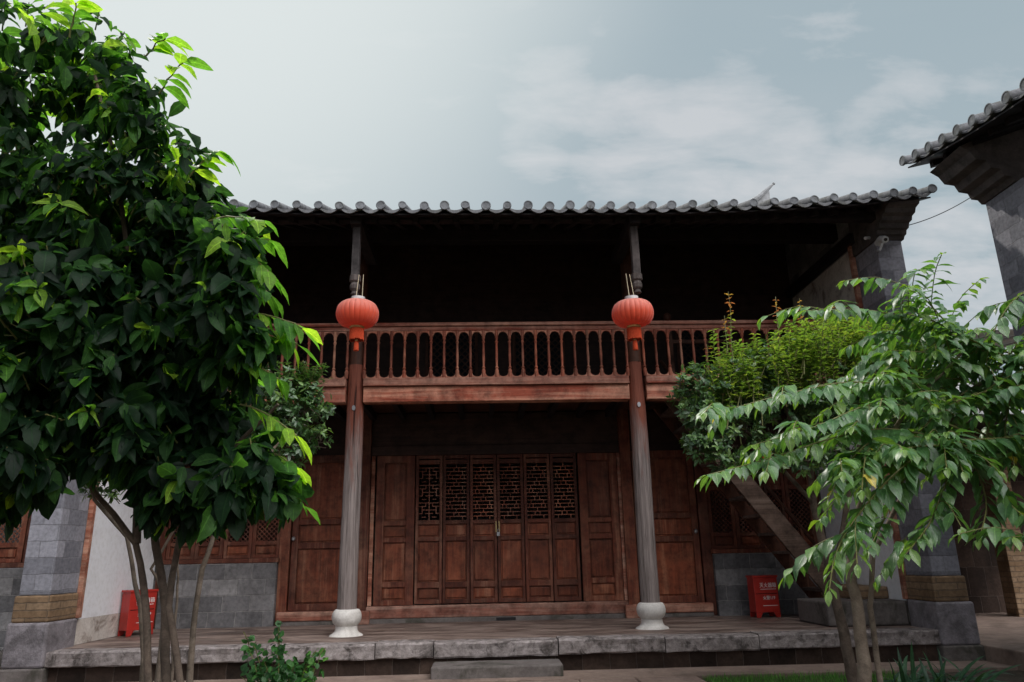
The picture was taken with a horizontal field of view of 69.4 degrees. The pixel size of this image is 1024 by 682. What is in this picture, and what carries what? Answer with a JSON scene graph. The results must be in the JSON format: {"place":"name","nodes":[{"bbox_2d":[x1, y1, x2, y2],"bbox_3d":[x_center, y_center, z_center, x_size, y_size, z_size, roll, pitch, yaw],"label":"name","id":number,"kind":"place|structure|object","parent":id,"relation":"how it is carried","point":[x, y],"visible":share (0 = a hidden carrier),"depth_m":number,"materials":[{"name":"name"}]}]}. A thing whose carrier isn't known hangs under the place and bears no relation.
{"place":"outdoors","nodes":[
{"label":"outdoors","id":0,"kind":"place"},
{"bbox_2d":[0,667,1023,681],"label":"courtyard ground","id":1,"kind":"structure","parent":0,"point":[1018,677],"depth_m":7.95,"materials":[{"name":"stone"}]},
{"bbox_2d":[0,510,31,666],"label":"wing","id":2,"kind":"structure","parent":1,"relation":"on","point":[12,552],"depth_m":10.85,"materials":[{"name":"grey stone"}]},
{"bbox_2d":[0,510,28,562],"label":"window","id":3,"kind":"structure","parent":2,"relation":"in","point":[10,552],"depth_m":11.01,"materials":[{"name":"brown wood"}]},
{"bbox_2d":[22,514,31,562],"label":"window","id":4,"kind":"structure","parent":2,"relation":"in","point":[29,522],"depth_m":11.03,"materials":[{"name":"brown wood"}]},
{"bbox_2d":[0,0,322,681],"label":"broadleaf tree","id":5,"kind":"object","parent":1,"relation":"on","point":[125,365],"visible":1,"depth_m":4.98,"materials":[{"name":"green plant"}]},
{"bbox_2d":[68,360,335,681],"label":"osmanthus tree","id":6,"kind":"object","parent":1,"relation":"on","point":[303,390],"visible":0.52,"depth_m":6.68,"materials":[{"name":"green plant"}]},
{"bbox_2d":[240,620,327,681],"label":"leafy shrub","id":7,"kind":"object","parent":1,"relation":"on","point":[282,673],"visible":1,"depth_m":7.47,"materials":[{"name":"green plant"}]},
{"bbox_2d":[0,182,985,681],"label":"timber house","id":8,"kind":"structure","parent":1,"relation":"on","point":[502,472],"depth_m":11.52,"materials":[{"name":"wood"}]},
{"bbox_2d":[118,589,158,636],"bbox_3d":[-5.249,3.805,10.376,0.244,0.600,0.404,-12,-20,34],"label":"fire extinguisher box","id":9,"kind":"object","parent":8,"relation":"on","point":[129,622],"visible":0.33,"depth_m":10.24,"materials":[{"name":"red paint"}]},
{"bbox_2d":[165,467,195,559],"bbox_3d":[-5.233,2.745,11.842,0.437,1.447,0.080,-1,-16,-2],"label":"window","id":10,"kind":"structure","parent":8,"relation":"in","point":[185,553],"depth_m":11.66,"materials":[{"name":"brown wood"}]},
{"bbox_2d":[194,536,223,558],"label":"window","id":11,"kind":"structure","parent":8,"relation":"in","point":[217,549],"depth_m":11.67,"materials":[{"name":"brown wood"}]},
{"bbox_2d":[223,519,253,558],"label":"window","id":12,"kind":"structure","parent":8,"relation":"in","point":[242,549],"depth_m":11.70,"materials":[{"name":"brown wood"}]},
{"bbox_2d":[251,512,280,557],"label":"window","id":13,"kind":"structure","parent":8,"relation":"in","point":[260,549],"depth_m":11.72,"materials":[{"name":"brown wood"}]},
{"bbox_2d":[267,334,310,376],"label":"window","id":14,"kind":"structure","parent":8,"relation":"in","point":[302,354],"depth_m":12.61,"materials":[{"name":"brown wood"}]},
{"bbox_2d":[288,455,344,610],"bbox_3d":[-2.994,3.032,11.813,1.010,2.400,0.130,-1,-16,-2],"label":"side door","id":15,"kind":"structure","parent":8,"relation":"in","point":[315,549],"depth_m":11.76,"materials":[{"name":"brown wood"}]},
{"bbox_2d":[336,274,378,350],"bbox_3d":[-1.967,-0.380,9.421,0.537,1.046,0.537,-1,-16,-2],"label":"red lantern","id":16,"kind":"object","parent":8,"relation":"hanging from","point":[356,315],"visible":1,"depth_m":9.24,"materials":[{"name":"fabric"}]},
{"bbox_2d":[414,455,442,603],"bbox_3d":[-1.338,3.007,11.906,0.428,2.313,0.080,-1,-16,-2],"label":"door leaf","id":17,"kind":"structure","parent":8,"relation":"in","point":[428,533],"depth_m":11.80,"materials":[{"name":"brown wood"}]},
{"bbox_2d":[425,332,477,376],"bbox_3d":[-1.036,0.280,12.691,0.900,1.000,0.060,-1,-16,-2],"label":"window","id":18,"kind":"structure","parent":8,"relation":"in","point":[437,345],"depth_m":12.71,"materials":[{"name":"brown wood"}]},
{"bbox_2d":[442,455,469,603],"bbox_3d":[-0.898,3.003,11.922,0.428,2.313,0.080,-1,-16,-2],"label":"door leaf","id":19,"kind":"structure","parent":8,"relation":"in","point":[456,533],"depth_m":11.82,"materials":[{"name":"brown wood"}]},
{"bbox_2d":[470,455,497,602],"bbox_3d":[-0.459,3.002,11.951,0.428,2.313,0.080,-1,-16,-2],"label":"door leaf","id":20,"kind":"structure","parent":8,"relation":"in","point":[483,534],"depth_m":11.84,"materials":[{"name":"brown wood"}]},
{"bbox_2d":[497,454,525,601],"bbox_3d":[-0.019,2.999,11.968,0.428,2.313,0.080,-1,-16,-2],"label":"door leaf","id":21,"kind":"structure","parent":8,"relation":"in","point":[511,544],"depth_m":11.86,"materials":[{"name":"brown wood"}]},
{"bbox_2d":[523,454,553,601],"bbox_3d":[0.421,2.991,11.973,0.428,2.313,0.080,-1,-16,-2],"label":"door leaf","id":22,"kind":"structure","parent":8,"relation":"in","point":[538,532],"depth_m":11.87,"materials":[{"name":"brown wood"}]},
{"bbox_2d":[512,332,565,375],"bbox_3d":[0.463,0.267,12.748,0.900,1.000,0.060,-1,-16,-2],"label":"window","id":23,"kind":"structure","parent":8,"relation":"in","point":[529,345],"depth_m":12.76,"materials":[{"name":"brown wood"}]},
{"bbox_2d":[549,453,581,600],"bbox_3d":[0.861,2.987,11.990,0.428,2.313,0.080,-1,-16,-2],"label":"door leaf","id":24,"kind":"structure","parent":8,"relation":"in","point":[565,531],"depth_m":11.89,"materials":[{"name":"brown wood"}]},
{"bbox_2d":[612,274,653,350],"bbox_3d":[1.555,-0.392,9.549,0.537,1.046,0.537,5,-16,-27],"label":"red lantern","id":25,"kind":"object","parent":8,"relation":"hanging from","point":[633,314],"visible":1,"depth_m":9.38,"materials":[{"name":"fabric"}]},
{"bbox_2d":[630,450,704,602],"bbox_3d":[2.517,2.984,12.024,1.020,2.400,0.130,-1,-16,-2],"label":"side door","id":26,"kind":"structure","parent":8,"relation":"in","point":[679,566],"depth_m":12.02,"materials":[{"name":"brown wood"}]},
{"bbox_2d":[675,330,729,373],"bbox_3d":[3.311,0.241,12.858,0.900,1.000,0.060,-1,-16,-2],"label":"window","id":27,"kind":"structure","parent":8,"relation":"in","point":[686,348],"depth_m":12.88,"materials":[{"name":"brown wood"}]},
{"bbox_2d":[705,473,737,548],"bbox_3d":[3.419,2.669,12.175,0.434,1.447,0.080,-1,-16,-2],"label":"window","id":28,"kind":"structure","parent":8,"relation":"in","point":[719,540],"depth_m":12.07,"materials":[{"name":"brown wood"}]},
{"bbox_2d":[653,360,841,597],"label":"wooden staircase","id":29,"kind":"structure","parent":8,"relation":"attached to","point":[780,527],"depth_m":11.35,"materials":[{"name":"brown wood"}]},
{"bbox_2d":[734,460,764,548],"bbox_3d":[3.858,2.665,12.191,0.434,1.447,0.080,-1,-16,-2],"label":"window","id":30,"kind":"structure","parent":8,"relation":"in","point":[748,539],"depth_m":12.01,"materials":[{"name":"brown wood"}]},
{"bbox_2d":[745,575,780,617],"bbox_3d":[3.825,3.879,11.253,0.404,0.600,0.244,1,-16,-8],"label":"fire extinguisher box","id":31,"kind":"object","parent":8,"relation":"on","point":[763,593],"visible":1,"depth_m":11.17,"materials":[{"name":"red paint"}]},
{"bbox_2d":[755,461,787,547],"bbox_3d":[4.298,2.661,12.208,0.434,1.447,0.080,-1,-16,-2],"label":"window","id":32,"kind":"structure","parent":8,"relation":"in","point":[778,485],"depth_m":12.24,"materials":[{"name":"brown wood"}]},
{"bbox_2d":[783,462,817,546],"bbox_3d":[4.738,2.657,12.225,0.434,1.447,0.080,-1,-16,-2],"label":"window","id":33,"kind":"structure","parent":8,"relation":"in","point":[789,486],"depth_m":12.21,"materials":[{"name":"brown wood"}]},
{"bbox_2d":[797,584,909,626],"bbox_3d":[4.592,3.663,10.311,1.065,0.460,1.480,-1,-16,-2],"label":"stair footing","id":34,"kind":"object","parent":8,"relation":"on","point":[819,611],"visible":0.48,"depth_m":9.63,"materials":[{"name":"stone"}]},
{"bbox_2d":[874,235,888,251],"bbox_3d":[5.121,-1.356,10.241,0.116,0.234,0.255,-1,-16,-2],"label":"security camera","id":35,"kind":"object","parent":8,"relation":"attached to","point":[881,240],"visible":1,"depth_m":10.20,"materials":[{"name":"white plastic"}]},
{"bbox_2d":[520,676,705,681],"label":"stone walkway","id":36,"kind":"structure","parent":1,"relation":"on","point":[672,679],"depth_m":7.96,"materials":[{"name":"grey stone"}]},
{"bbox_2d":[703,669,924,681],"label":"grass","id":37,"kind":"structure","parent":1,"relation":"on","point":[831,677],"depth_m":7.89,"materials":[{"name":"green plant"}]},
{"bbox_2d":[665,292,986,681],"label":"osmanthus tree","id":38,"kind":"object","parent":1,"relation":"on","point":[756,369],"visible":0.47,"depth_m":7.09,"materials":[{"name":"green plant"}]},
{"bbox_2d":[694,252,1023,681],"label":"arching tree","id":39,"kind":"object","parent":1,"relation":"on","point":[927,447],"visible":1,"depth_m":5.00,"materials":[{"name":"green plant"}]},
{"bbox_2d":[883,641,1022,681],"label":"strap leaf plant","id":40,"kind":"object","parent":1,"relation":"on","point":[902,675],"visible":0.98,"depth_m":7.12,"materials":[{"name":"green plant"}]},
{"bbox_2d":[899,78,1023,367],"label":"wing","id":41,"kind":"structure","parent":1,"relation":"on","point":[979,157],"depth_m":8.69,"materials":[{"name":"grey stone"}]},
{"bbox_2d":[908,198,969,225],"bbox_3d":[5.645,-1.722,9.746,0.011,0.109,1.309,4,-17,-18],"label":"power cable","id":42,"kind":"object","parent":41,"relation":"attached to","point":[940,213],"visible":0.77,"depth_m":9.73,"materials":[{"name":"black rubber"}]},
{"bbox_2d":[945,414,1023,616],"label":"side shed","id":43,"kind":"structure","parent":1,"relation":"on","point":[994,584],"depth_m":13.19,"materials":[{"name":"brick"}]},
{"bbox_2d":[954,327,1015,379],"bbox_3d":[13.301,3.454,21.878,5.800,7.738,5.000,-1,-16,-2],"label":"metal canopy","id":44,"kind":"object","parent":1,"relation":"on","point":[1007,341],"visible":0.05,"depth_m":21.49,"materials":[{"name":"metal"}]},
{"bbox_2d":[0,0,1023,379],"label":"sky","id":45,"kind":"structure","parent":0,"point":[413,102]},
{"bbox_2d":[153,660,1017,681],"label":"stone path","id":46,"kind":"structure","parent":0,"point":[701,672],"depth_m":8.34,"materials":[{"name":"grey stone"}]},
{"bbox_2d":[956,379,1023,413],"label":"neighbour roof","id":47,"kind":"structure","parent":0,"point":[981,412],"depth_m":15.40,"materials":[{"name":"tile"}]},
{"bbox_2d":[975,612,1023,670],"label":"passage floor","id":48,"kind":"structure","parent":0,"point":[1001,635],"depth_m":9.50,"materials":[{"name":"stone"}]}
]}

